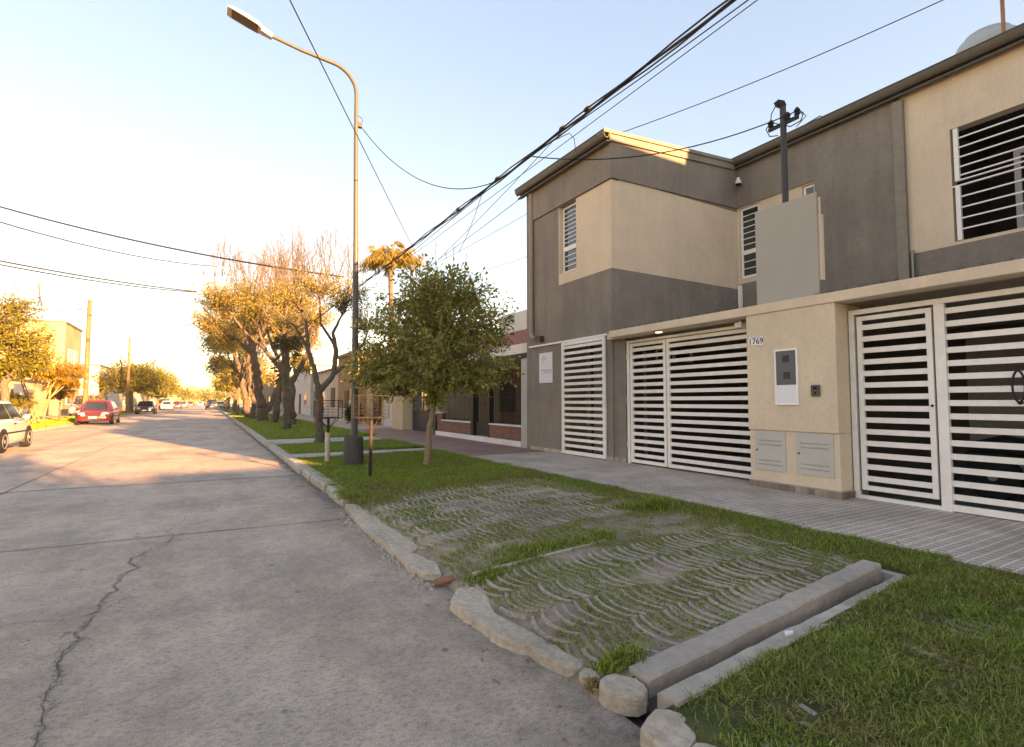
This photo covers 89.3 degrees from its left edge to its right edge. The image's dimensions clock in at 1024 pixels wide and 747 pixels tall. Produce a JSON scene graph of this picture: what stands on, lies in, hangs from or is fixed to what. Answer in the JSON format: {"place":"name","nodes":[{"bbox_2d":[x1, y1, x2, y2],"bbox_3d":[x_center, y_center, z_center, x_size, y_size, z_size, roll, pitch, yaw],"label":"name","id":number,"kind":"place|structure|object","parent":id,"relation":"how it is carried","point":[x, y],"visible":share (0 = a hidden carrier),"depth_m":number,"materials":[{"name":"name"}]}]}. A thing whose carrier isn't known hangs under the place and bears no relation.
{"place":"outdoors","nodes":[
{"label":"outdoors","id":0,"kind":"place"},
{"bbox_2d":[26,412,132,428],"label":"verge grass","id":1,"kind":"structure","parent":0,"point":[52,421],"depth_m":31.96,"materials":[{"name":"plant"}]},
{"bbox_2d":[29,409,134,420],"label":"pavement","id":2,"kind":"structure","parent":0,"point":[47,417],"depth_m":44.43,"materials":[{"name":"concrete"}]},
{"bbox_2d":[0,319,83,414],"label":"house","id":3,"kind":"structure","parent":2,"relation":"on","point":[68,337],"depth_m":49.45,"materials":[{"name":"paint"}]},
{"bbox_2d":[79,364,122,410],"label":"house","id":4,"kind":"structure","parent":2,"relation":"on","point":[117,399],"depth_m":56.54,"materials":[{"name":"paint"}]},
{"bbox_2d":[0,260,195,291],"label":"overhead cable","id":5,"kind":"object","parent":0,"point":[91,277],"visible":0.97,"depth_m":26.20,"materials":[{"name":"black plastic"}]},
{"bbox_2d":[0,221,217,266],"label":"overhead cable","id":6,"kind":"object","parent":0,"point":[97,247],"visible":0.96,"depth_m":26.52,"materials":[{"name":"black plastic"}]},
{"bbox_2d":[0,206,340,276],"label":"overhead cable","id":7,"kind":"object","parent":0,"point":[155,244],"visible":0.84,"depth_m":21.97,"materials":[{"name":"black plastic"}]},
{"bbox_2d":[220,406,330,437],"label":"lawn","id":8,"kind":"structure","parent":0,"point":[229,410],"depth_m":76.44,"materials":[{"name":"green plant"}]},
{"bbox_2d":[192,273,266,417],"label":"street tree","id":9,"kind":"object","parent":8,"relation":"on","point":[213,362],"visible":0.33,"depth_m":40.97,"materials":[{"name":"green plant"}]},
{"bbox_2d":[209,371,263,411],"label":"street tree","id":10,"kind":"object","parent":8,"relation":"on","point":[225,387],"visible":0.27,"depth_m":62.70,"materials":[{"name":"green plant"}]},
{"bbox_2d":[212,354,277,413],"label":"street tree","id":11,"kind":"object","parent":8,"relation":"on","point":[227,379],"visible":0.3,"depth_m":51.22,"materials":[{"name":"green plant"}]},
{"bbox_2d":[214,296,276,418],"bbox_3d":[-19.314,-1.469,38.910,3.384,10.054,5.822,-2,-4,33],"label":"street tree","id":12,"kind":"object","parent":8,"relation":"on","point":[254,332],"visible":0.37,"depth_m":38.11,"materials":[{"name":"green plant"}]},
{"bbox_2d":[182,226,312,420],"bbox_3d":[-17.184,-3.076,34.269,7.858,13.063,4.226,2,-4,-30],"label":"street tree","id":13,"kind":"object","parent":8,"relation":"on","point":[219,301],"visible":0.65,"depth_m":33.50,"materials":[{"name":"orange plant"}]},
{"bbox_2d":[238,337,267,396],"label":"street tree","id":14,"kind":"object","parent":8,"relation":"on","point":[244,353],"visible":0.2,"depth_m":47.36,"materials":[{"name":"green plant"}]},
{"bbox_2d":[273,356,276,391],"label":"utility pole","id":15,"kind":"object","parent":8,"relation":"on","point":[275,375],"visible":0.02,"depth_m":42.90,"materials":[{"name":"brown wood"}]},
{"bbox_2d":[301,0,735,330],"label":"cable bundle","id":16,"kind":"object","parent":15,"relation":"attached to","point":[588,109],"visible":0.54,"depth_m":7.18,"materials":[{"name":"black"}]},
{"bbox_2d":[302,0,748,330],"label":"overhead cable","id":17,"kind":"object","parent":16,"relation":"hanging from","point":[585,117],"visible":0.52,"depth_m":7.01,"materials":[{"name":"black plastic"}]},
{"bbox_2d":[315,0,757,325],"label":"overhead cable","id":18,"kind":"object","parent":15,"relation":"attached to","point":[595,119],"visible":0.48,"depth_m":7.67,"materials":[{"name":"black plastic"}]},
{"bbox_2d":[238,244,319,429],"bbox_3d":[-10.636,-1.577,24.135,3.848,8.782,2.533,2,-4,-30],"label":"street tree","id":19,"kind":"object","parent":8,"relation":"on","point":[284,345],"visible":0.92,"depth_m":23.90,"materials":[{"name":"brown plant"}]},
{"bbox_2d":[226,244,351,424],"bbox_3d":[-12.323,-2.030,28.837,6.433,10.414,3.748,2,-4,-30],"label":"street tree","id":20,"kind":"object","parent":8,"relation":"on","point":[254,312],"visible":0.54,"depth_m":28.41,"materials":[{"name":"orange plant"}]},
{"bbox_2d":[250,260,329,422],"bbox_3d":[-13.922,-1.933,31.440,5.784,10.110,3.865,-1,-3,24],"label":"street tree","id":21,"kind":"object","parent":8,"relation":"on","point":[278,401],"visible":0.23,"depth_m":31.23,"materials":[{"name":"brown plant"}]},
{"bbox_2d":[227,413,375,439],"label":"lawn grass","id":22,"kind":"structure","parent":8,"relation":"on","point":[270,430],"depth_m":23.24,"materials":[{"name":"green plant"}]},
{"bbox_2d":[230,405,391,428],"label":"pavement","id":23,"kind":"structure","parent":0,"point":[345,425],"depth_m":31.64,"materials":[{"name":"concrete"}]},
{"bbox_2d":[294,364,337,414],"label":"house","id":24,"kind":"structure","parent":0,"point":[303,403],"depth_m":51.71,"materials":[{"name":"paint"}]},
{"bbox_2d":[0,403,643,746],"bbox_3d":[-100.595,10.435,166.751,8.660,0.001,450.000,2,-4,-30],"label":"road","id":25,"kind":"structure","parent":0,"point":[287,636],"depth_m":3.34,"materials":[{"name":"concrete"}]},
{"bbox_2d":[0,401,31,452],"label":"parked car","id":26,"kind":"object","parent":25,"relation":"on","point":[15,427],"visible":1,"depth_m":15.15,"materials":[{"name":"silver metal"}]},
{"bbox_2d":[0,379,53,416],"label":"house","id":27,"kind":"structure","parent":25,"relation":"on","point":[38,393],"depth_m":44.16,"materials":[{"name":"paint"}]},
{"bbox_2d":[30,550,150,746],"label":"road crack","id":28,"kind":"object","parent":25,"relation":"on","point":[48,698],"visible":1,"depth_m":2.73,"materials":[{"name":"grey asphalt"}]},
{"bbox_2d":[75,400,120,424],"bbox_3d":[-26.310,2.455,33.075,2.068,1.492,4.260,2,-4,-30],"label":"parked car","id":29,"kind":"object","parent":25,"relation":"on","point":[100,410],"visible":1,"depth_m":32.01,"materials":[{"name":"red paint"}]},
{"bbox_2d":[34,469,219,746],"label":"road crack","id":30,"kind":"object","parent":25,"relation":"on","point":[37,736],"visible":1,"depth_m":2.84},
{"bbox_2d":[89,353,173,412],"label":"street tree","id":31,"kind":"object","parent":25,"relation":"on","point":[141,380],"visible":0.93,"depth_m":57.96,"materials":[{"name":"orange plant"}]},
{"bbox_2d":[135,401,156,413],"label":"parked car","id":32,"kind":"object","parent":25,"relation":"on","point":[146,406],"visible":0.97,"depth_m":58.24,"materials":[{"name":"black paint"}]},
{"bbox_2d":[169,374,290,404],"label":"trees","id":33,"kind":"object","parent":25,"relation":"on","point":[206,395],"visible":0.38,"depth_m":203.72,"materials":[{"name":"green plant"}]},
{"bbox_2d":[218,408,335,491],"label":"kerb","id":34,"kind":"structure","parent":25,"relation":"on","point":[312,477],"depth_m":11.32,"materials":[{"name":"concrete"}]},
{"bbox_2d":[234,422,336,502],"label":"gutter dirt","id":35,"kind":"structure","parent":25,"relation":"on","point":[323,496],"depth_m":9.93,"materials":[{"name":"soil"}]},
{"bbox_2d":[329,512,437,594],"bbox_3d":[-1.418,1.690,5.220,0.237,0.028,3.205,2,-4,-30],"label":"rubble","id":36,"kind":"object","parent":25,"relation":"on","point":[395,560],"visible":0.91,"depth_m":4.70,"materials":[{"name":"concrete"}]},
{"bbox_2d":[398,553,440,580],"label":"edge slab","id":37,"kind":"structure","parent":25,"relation":"on","point":[423,568],"depth_m":4.32,"materials":[{"name":"grey concrete"}]},
{"bbox_2d":[449,587,546,655],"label":"edge slab","id":38,"kind":"structure","parent":25,"relation":"on","point":[472,607],"depth_m":3.22,"materials":[{"name":"grey concrete"}]},
{"bbox_2d":[26,463,1004,739],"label":"fallen leaves","id":39,"kind":"object","parent":25,"relation":"on","point":[602,629],"visible":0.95,"depth_m":3.46,"materials":[{"name":"brown plant"}]},
{"bbox_2d":[640,709,696,746],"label":"kerb chunk","id":40,"kind":"object","parent":25,"relation":"on","point":[664,728],"visible":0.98,"depth_m":2.12,"materials":[{"name":"grey concrete"}]},
{"bbox_2d":[629,559,904,721],"bbox_3d":[1.821,1.565,3.233,2.948,0.263,0.351,2,-4,-35],"label":"drain channel","id":41,"kind":"object","parent":25,"relation":"on","point":[690,663],"visible":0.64,"depth_m":2.92,"materials":[{"name":"concrete"}]},
{"bbox_2d":[267,436,379,443],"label":"path","id":42,"kind":"structure","parent":0,"point":[296,441],"depth_m":17.33,"materials":[{"name":"concrete"}]},
{"bbox_2d":[311,366,337,416],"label":"house","id":43,"kind":"structure","parent":0,"point":[330,391],"depth_m":42.81,"materials":[{"name":"paint"}]},
{"bbox_2d":[289,0,413,248],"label":"overhead cable","id":44,"kind":"object","parent":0,"point":[337,95],"visible":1,"depth_m":7.88,"materials":[{"name":"black plastic"}]},
{"bbox_2d":[291,448,424,457],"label":"path","id":45,"kind":"structure","parent":0,"point":[310,455],"depth_m":13.30,"materials":[{"name":"concrete"}]},
{"bbox_2d":[338,351,387,421],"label":"house","id":46,"kind":"structure","parent":0,"point":[344,393],"depth_m":36.26,"materials":[{"name":"paint"}]},
{"bbox_2d":[292,449,562,503],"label":"lawn","id":47,"kind":"structure","parent":0,"point":[378,484],"depth_m":8.99,"materials":[{"name":"plant"}]},
{"bbox_2d":[227,5,363,465],"bbox_3d":[-4.292,-2.540,10.407,2.726,8.877,0.410,2,-4,-30],"label":"street lamp","id":48,"kind":"object","parent":47,"relation":"on","point":[353,449],"visible":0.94,"depth_m":10.79,"materials":[{"name":"metal"}]},
{"bbox_2d":[313,400,342,461],"bbox_3d":[-4.038,1.277,11.370,0.538,1.378,0.436,2,-4,-30],"label":"litter basket","id":49,"kind":"object","parent":47,"relation":"on","point":[327,445],"visible":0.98,"depth_m":11.31,"materials":[{"name":"metal"}]},
{"bbox_2d":[352,395,389,476],"bbox_3d":[-2.466,1.111,9.039,0.538,1.458,0.436,2,-4,-30],"label":"litter basket","id":50,"kind":"object","parent":47,"relation":"on","point":[371,428],"visible":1,"depth_m":9.01,"materials":[{"name":"metal"}]},
{"bbox_2d":[339,236,525,464],"bbox_3d":[-1.619,-0.469,10.864,3.593,4.852,3.273,2,-4,-30],"label":"street tree","id":51,"kind":"object","parent":47,"relation":"on","point":[440,363],"visible":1,"depth_m":10.45,"materials":[{"name":"green plant"}]},
{"bbox_2d":[341,428,546,455],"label":"pavement","id":52,"kind":"structure","parent":0,"point":[464,446],"depth_m":15.76,"materials":[{"name":"grey concrete"}]},
{"bbox_2d":[435,370,520,446],"bbox_3d":[-1.245,1.112,17.336,0.260,2.250,6.340,2,-4,-30],"label":"railing fence","id":53,"kind":"object","parent":52,"relation":"on","point":[489,430],"visible":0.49,"depth_m":16.69,"materials":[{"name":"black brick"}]},
{"bbox_2d":[521,358,526,447],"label":"gate pillar","id":54,"kind":"structure","parent":52,"relation":"on","point":[524,405],"depth_m":14.40,"materials":[{"name":"white paint"}]},
{"bbox_2d":[0,0,1023,402],"label":"sky","id":55,"kind":"structure","parent":0,"point":[159,122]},
{"bbox_2d":[349,477,870,702],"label":"driveway soil","id":56,"kind":"structure","parent":0,"point":[552,617],"depth_m":4.18,"materials":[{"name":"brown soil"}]},
{"bbox_2d":[344,503,417,558],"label":"edge slab","id":57,"kind":"structure","parent":56,"relation":"on","point":[391,542],"depth_m":5.40,"materials":[{"name":"grey concrete"}]},
{"bbox_2d":[328,481,683,683],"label":"grass tufts","id":58,"kind":"object","parent":56,"relation":"on","point":[622,657],"visible":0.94,"depth_m":4.62,"materials":[{"name":"green plant"}]},
{"bbox_2d":[472,539,606,576],"bbox_3d":[0.300,1.576,4.445,1.542,0.052,0.041,2,-4,-39],"label":"edging strip","id":59,"kind":"object","parent":56,"relation":"on","point":[545,555],"visible":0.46,"depth_m":4.42,"materials":[{"name":"concrete"}]},
{"bbox_2d":[365,477,733,591],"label":"dry verge grass","id":60,"kind":"structure","parent":56,"relation":"on","point":[534,521],"depth_m":5.66,"materials":[{"name":"green plant"}]},
{"bbox_2d":[528,642,582,676],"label":"edge slab","id":61,"kind":"structure","parent":56,"relation":"on","point":[555,659],"depth_m":2.77,"materials":[{"name":"grey concrete"}]},
{"bbox_2d":[366,478,853,675],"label":"paving stones","id":62,"kind":"object","parent":56,"relation":"on","point":[624,550],"depth_m":4.13,"materials":[{"name":"grey concrete"}]},
{"bbox_2d":[599,673,647,716],"bbox_3d":[0.523,1.511,2.449,0.202,0.093,0.233,2,-4,-30],"label":"kerb chunk","id":63,"kind":"object","parent":56,"relation":"on","point":[623,695],"visible":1,"depth_m":2.39,"materials":[{"name":"white concrete"}]},
{"bbox_2d":[501,468,958,570],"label":"verge strip grass","id":64,"kind":"structure","parent":0,"point":[839,541],"depth_m":5.14,"materials":[{"name":"green plant"}]},
{"bbox_2d":[467,452,1023,576],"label":"pavement","id":65,"kind":"structure","parent":0,"point":[974,539],"depth_m":6.05,"materials":[{"name":"tile"}]},
{"bbox_2d":[623,0,942,131],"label":"overhead cable","id":66,"kind":"object","parent":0,"point":[793,65],"visible":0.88,"depth_m":12.38,"materials":[{"name":"black plastic"}]},
{"bbox_2d":[571,447,1023,513],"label":"carport floor","id":67,"kind":"structure","parent":0,"point":[928,478],"depth_m":8.53,"materials":[{"name":"concrete"}]},
{"bbox_2d":[965,435,1023,499],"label":"car","id":68,"kind":"object","parent":67,"relation":"on","point":[996,467],"visible":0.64,"depth_m":6.68,"materials":[{"name":"black"}]},
{"bbox_2d":[664,543,1023,746],"bbox_3d":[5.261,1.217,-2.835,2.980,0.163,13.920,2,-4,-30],"label":"front lawn","id":69,"kind":"structure","parent":0,"point":[704,729],"depth_m":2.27,"materials":[{"name":"plant"}]},
{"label":"left lawn","id":70,"kind":"structure","parent":0,"visible":0},
{"bbox_2d":[0,392,38,413],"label":"bush","id":71,"kind":"object","parent":70,"relation":"on","point":[18,400],"visible":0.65,"depth_m":27.53,"materials":[{"name":"green plant"}]},
{"bbox_2d":[0,269,65,402],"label":"street tree","id":72,"kind":"object","parent":70,"relation":"on","point":[14,350],"visible":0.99,"depth_m":23.64,"materials":[{"name":"yellow plant"}]},
{"bbox_2d":[4,357,91,423],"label":"tree","id":73,"kind":"object","parent":70,"relation":"on","point":[59,377],"visible":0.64,"depth_m":29.82,"materials":[{"name":"yellow plant"}]},
{"bbox_2d":[39,376,79,420],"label":"tree","id":74,"kind":"object","parent":70,"relation":"on","point":[61,394],"visible":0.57,"depth_m":33.79,"materials":[{"name":"green plant"}]},
{"bbox_2d":[82,300,91,405],"bbox_3d":[-29.315,-0.900,35.790,0.340,8.400,0.340,2,-4,-30],"label":"utility pole","id":75,"kind":"object","parent":70,"relation":"on","point":[87,353],"visible":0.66,"depth_m":35.74,"materials":[{"name":"brown wood"}]},
{"bbox_2d":[125,338,130,413],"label":"utility pole","id":76,"kind":"object","parent":70,"relation":"on","point":[128,380],"visible":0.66,"depth_m":54.94,"materials":[{"name":"brown wood"}]},
{"bbox_2d":[123,361,178,400],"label":"street tree","id":77,"kind":"object","parent":70,"relation":"on","point":[165,384],"visible":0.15,"depth_m":72.81,"materials":[{"name":"green plant"}]},
{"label":"lawn","id":78,"kind":"structure","parent":0,"visible":0},
{"bbox_2d":[246,207,384,442],"bbox_3d":[-5.975,-1.437,16.130,4.313,7.448,2.506,2,-4,-30],"label":"street tree","id":79,"kind":"object","parent":78,"relation":"on","point":[313,287],"visible":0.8,"depth_m":16.15,"materials":[{"name":"orange plant"}]},
{"bbox_2d":[275,438,424,453],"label":"lawn grass","id":80,"kind":"structure","parent":78,"relation":"on","point":[335,446],"depth_m":14.64,"materials":[{"name":"green plant"}]},
{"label":"yard ground","id":81,"kind":"structure","parent":0,"visible":0},
{"bbox_2d":[358,241,428,356],"bbox_3d":[-7.860,-2.714,33.603,5.193,11.704,4.819,2,-4,-30],"label":"tall palm","id":82,"kind":"object","parent":81,"relation":"on","point":[380,258],"visible":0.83,"depth_m":33.38,"materials":[{"name":"yellow plant"}]},
{"bbox_2d":[362,367,500,431],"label":"house","id":83,"kind":"structure","parent":81,"relation":"on","point":[405,415],"depth_m":23.25,"materials":[{"name":"grey paint"}]},
{"bbox_2d":[412,387,430,431],"bbox_3d":[-3.646,1.228,22.164,0.080,2.500,3.400,2,-4,-30],"label":"door","id":84,"kind":"structure","parent":83,"relation":"in","point":[420,415],"depth_m":22.70,"materials":[{"name":"grey metal"}]},
{"bbox_2d":[465,309,526,424],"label":"house","id":85,"kind":"structure","parent":81,"relation":"on","point":[518,339],"depth_m":20.62,"materials":[{"name":"white paint"}]},
{"bbox_2d":[500,382,513,411],"bbox_3d":[-0.248,0.975,21.369,0.055,1.200,1.400,2,-4,-30],"label":"window","id":86,"kind":"structure","parent":85,"relation":"in","point":[507,384],"depth_m":21.23,"materials":[{"name":"grey wood"}]},
{"bbox_2d":[514,23,1023,499],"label":"house","id":87,"kind":"structure","parent":81,"relation":"on","point":[915,181],"depth_m":10.82,"materials":[{"name":"paint"}]},
{"bbox_2d":[539,352,552,382],"bbox_3d":[0.871,-0.148,13.388,0.023,0.780,0.600,2,-4,-30],"label":"notice board","id":88,"kind":"object","parent":87,"relation":"attached to","point":[545,367],"visible":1,"depth_m":13.36,"materials":[{"name":"white"}]},
{"bbox_2d":[563,202,575,272],"bbox_3d":[1.482,-3.343,12.816,0.068,1.680,0.680,2,-4,-30],"label":"window","id":89,"kind":"structure","parent":87,"relation":"in","point":[569,213],"depth_m":12.89,"materials":[{"name":"white paint"}]},
{"bbox_2d":[561,336,606,458],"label":"side gate","id":90,"kind":"structure","parent":87,"relation":"attached to","point":[564,346],"depth_m":11.91,"materials":[{"name":"white metal"}]},
{"bbox_2d":[626,326,750,478],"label":"driveway gate","id":91,"kind":"structure","parent":87,"relation":"attached to","point":[667,406],"depth_m":9.50,"materials":[{"name":"white metal"}]},
{"bbox_2d":[740,203,759,278],"bbox_3d":[6.118,-3.370,13.248,0.068,1.820,0.550,2,-4,-30],"label":"window","id":92,"kind":"structure","parent":87,"relation":"in","point":[748,242],"depth_m":13.30,"materials":[{"name":"white paint"}]},
{"bbox_2d":[755,430,786,471],"bbox_3d":[3.785,1.135,7.612,0.026,0.575,0.480,2,-4,-30],"label":"gas meter door","id":93,"kind":"structure","parent":87,"relation":"attached to","point":[770,450],"depth_m":7.60,"materials":[{"name":"paint"}]},
{"bbox_2d":[755,430,786,471],"bbox_3d":[3.791,1.135,7.616,0.013,0.575,0.480,2,-4,-30],"label":"door panel","id":94,"kind":"structure","parent":93,"relation":"in","point":[770,452],"depth_m":7.60,"materials":[{"name":"paint"}]},
{"bbox_2d":[774,348,798,404],"bbox_3d":[3.914,0.049,7.399,0.028,0.800,0.340,2,-4,-30],"label":"electric meter","id":95,"kind":"object","parent":87,"relation":"attached to","point":[786,372],"visible":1,"depth_m":7.39,"materials":[{"name":"white paint"}]},
{"bbox_2d":[776,350,795,384],"bbox_3d":[3.918,-0.083,7.408,0.020,0.485,0.296,2,-4,-30],"label":"window","id":96,"kind":"structure","parent":95,"relation":"in","point":[790,366],"depth_m":7.40,"materials":[{"name":"grey"}]},
{"bbox_2d":[766,99,806,202],"bbox_3d":[4.191,-2.638,7.904,0.150,3.242,0.654,2,-4,-30],"label":"service mast","id":97,"kind":"object","parent":87,"relation":"on","point":[782,125],"visible":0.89,"depth_m":7.96,"materials":[{"name":"grey metal"}]},
{"bbox_2d":[532,112,794,159],"bbox_3d":[2.319,-3.696,8.193,4.045,0.509,0.018,-1,-3,11],"label":"overhead cable","id":98,"kind":"object","parent":97,"relation":"hanging from","point":[666,151],"visible":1,"depth_m":8.15,"materials":[{"name":"black plastic"}]},
{"bbox_2d":[755,192,819,304],"bbox_3d":[4.052,-1.785,7.677,0.030,1.507,0.950,2,-4,-30],"label":"panel","id":99,"kind":"object","parent":87,"relation":"on","point":[787,250],"visible":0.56,"depth_m":7.63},
{"bbox_2d":[818,197,824,279],"bbox_3d":[4.343,-1.899,7.288,0.065,1.180,0.045,2,-4,-30],"label":"jamb","id":100,"kind":"object","parent":99,"relation":"attached to","point":[821,245],"visible":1,"depth_m":7.27,"materials":[{"name":"beige paint"}]},
{"bbox_2d":[796,433,834,477],"bbox_3d":[4.113,1.105,7.052,0.026,0.575,0.500,2,-4,-30],"label":"gas meter door","id":101,"kind":"structure","parent":87,"relation":"attached to","point":[815,454],"depth_m":7.04,"materials":[{"name":"paint"}]},
{"bbox_2d":[796,433,834,477],"bbox_3d":[4.119,1.105,7.055,0.013,0.575,0.500,2,-4,-30],"label":"door panel","id":102,"kind":"structure","parent":101,"relation":"in","point":[807,455],"depth_m":7.04,"materials":[{"name":"paint"}]},
{"bbox_2d":[848,286,1023,521],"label":"sliding gate","id":103,"kind":"structure","parent":87,"relation":"attached to","point":[945,430],"depth_m":6.12,"materials":[{"name":"white metal"}]},
{"bbox_2d":[856,307,940,499],"bbox_3d":[4.815,0.364,6.511,0.054,2.275,0.830,2,-4,-30],"label":"door leaf","id":104,"kind":"structure","parent":103,"relation":"in","point":[928,320],"depth_m":6.46,"materials":[{"name":"white"}]},
{"bbox_2d":[955,22,1016,53],"bbox_3d":[9.618,-6.302,10.461,1.140,1.235,1.140,2,-4,-30],"label":"water tank","id":105,"kind":"object","parent":87,"relation":"on","point":[982,34],"visible":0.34,"depth_m":10.18,"materials":[{"name":"white plastic"}]},
{"bbox_2d":[965,334,1023,471],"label":"inner door","id":106,"kind":"structure","parent":87,"relation":"in","point":[1019,410],"depth_m":8.95,"materials":[{"name":"metal"}]},
{"bbox_2d":[1013,148,1023,227],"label":"terrace door","id":107,"kind":"structure","parent":87,"relation":"in","point":[1017,153],"depth_m":9.45,"materials":[{"name":"grey metal"}]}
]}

